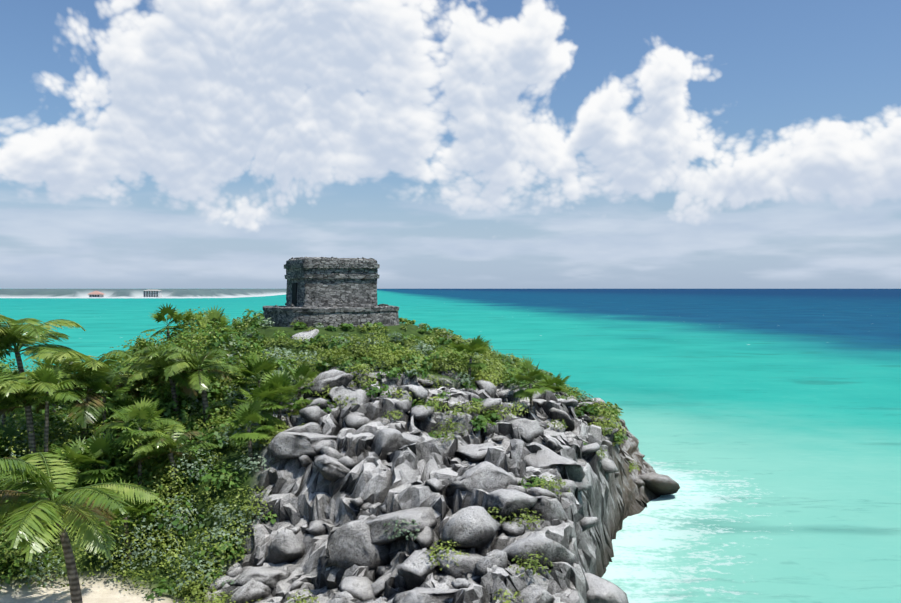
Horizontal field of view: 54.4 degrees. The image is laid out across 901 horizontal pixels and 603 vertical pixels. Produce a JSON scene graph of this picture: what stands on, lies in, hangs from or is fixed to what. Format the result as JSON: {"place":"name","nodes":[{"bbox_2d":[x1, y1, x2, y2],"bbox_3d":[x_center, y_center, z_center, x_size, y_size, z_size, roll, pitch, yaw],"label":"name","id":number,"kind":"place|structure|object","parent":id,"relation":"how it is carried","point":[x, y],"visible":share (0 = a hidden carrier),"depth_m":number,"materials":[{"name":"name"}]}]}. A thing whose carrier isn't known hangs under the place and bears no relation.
{"place":"outdoors","nodes":[
{"label":"outdoors","id":0,"kind":"place"},
{"bbox_2d":[0,289,285,297],"bbox_3d":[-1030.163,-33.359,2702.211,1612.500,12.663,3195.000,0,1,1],"label":"shore terrain","id":1,"kind":"structure","parent":0,"point":[120,293],"depth_m":1162.82,"materials":[{"name":"white sand"}]},
{"bbox_2d":[89,291,103,296],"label":"distant building","id":2,"kind":"structure","parent":1,"relation":"on","point":[96,294],"depth_m":1145.45,"materials":[{"name":"paint"}]},
{"bbox_2d":[143,290,161,296],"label":"hotel building","id":3,"kind":"structure","parent":1,"relation":"on","point":[152,293],"depth_m":1142.98,"materials":[{"name":"paint"}]},
{"bbox_2d":[0,303,578,563],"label":"fan palm","id":4,"kind":"object","parent":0,"point":[273,386],"depth_m":37.04,"materials":[{"name":"green plant"}]},
{"bbox_2d":[0,323,659,602],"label":"headland terrain","id":5,"kind":"structure","parent":0,"point":[300,494],"depth_m":33.53,"materials":[{"name":"grey stone"}]},
{"bbox_2d":[0,314,248,602],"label":"coconut palm","id":6,"kind":"object","parent":5,"relation":"on","point":[34,479],"depth_m":35.77,"materials":[{"name":"green plant"}]},
{"bbox_2d":[0,307,639,602],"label":"scrub bushes","id":7,"kind":"object","parent":5,"relation":"on","point":[63,429],"visible":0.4,"depth_m":39.60,"materials":[{"name":"green plant"}]},
{"bbox_2d":[262,257,398,326],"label":"temple of the wind","id":8,"kind":"structure","parent":5,"relation":"on","point":[346,288],"depth_m":53.04,"materials":[{"name":"grey stone"}]},
{"bbox_2d":[275,257,387,306],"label":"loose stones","id":9,"kind":"object","parent":8,"relation":"on","point":[368,305],"visible":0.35,"depth_m":53.42,"materials":[{"name":"grey stone"}]},
{"bbox_2d":[202,329,679,602],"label":"headland rocks","id":10,"kind":"object","parent":5,"relation":"on","point":[363,540],"visible":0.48,"depth_m":30.53,"materials":[{"name":"stone"}]},
{"bbox_2d":[0,0,900,288],"bbox_3d":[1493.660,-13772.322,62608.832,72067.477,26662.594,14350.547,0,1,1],"label":"cloud","id":11,"kind":"structure","parent":0,"point":[206,100],"depth_m":66765.42,"materials":[{"name":"white"}]},
{"bbox_2d":[0,289,900,602],"bbox_3d":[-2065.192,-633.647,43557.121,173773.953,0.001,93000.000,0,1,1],"label":"sea","id":12,"kind":"structure","parent":0,"point":[764,427],"depth_m":99.14,"materials":[{"name":"liquid"}]},
{"bbox_2d":[0,0,900,229],"label":"sky","id":13,"kind":"structure","parent":0,"point":[779,64],"materials":[{"name":"blue"}]}
]}

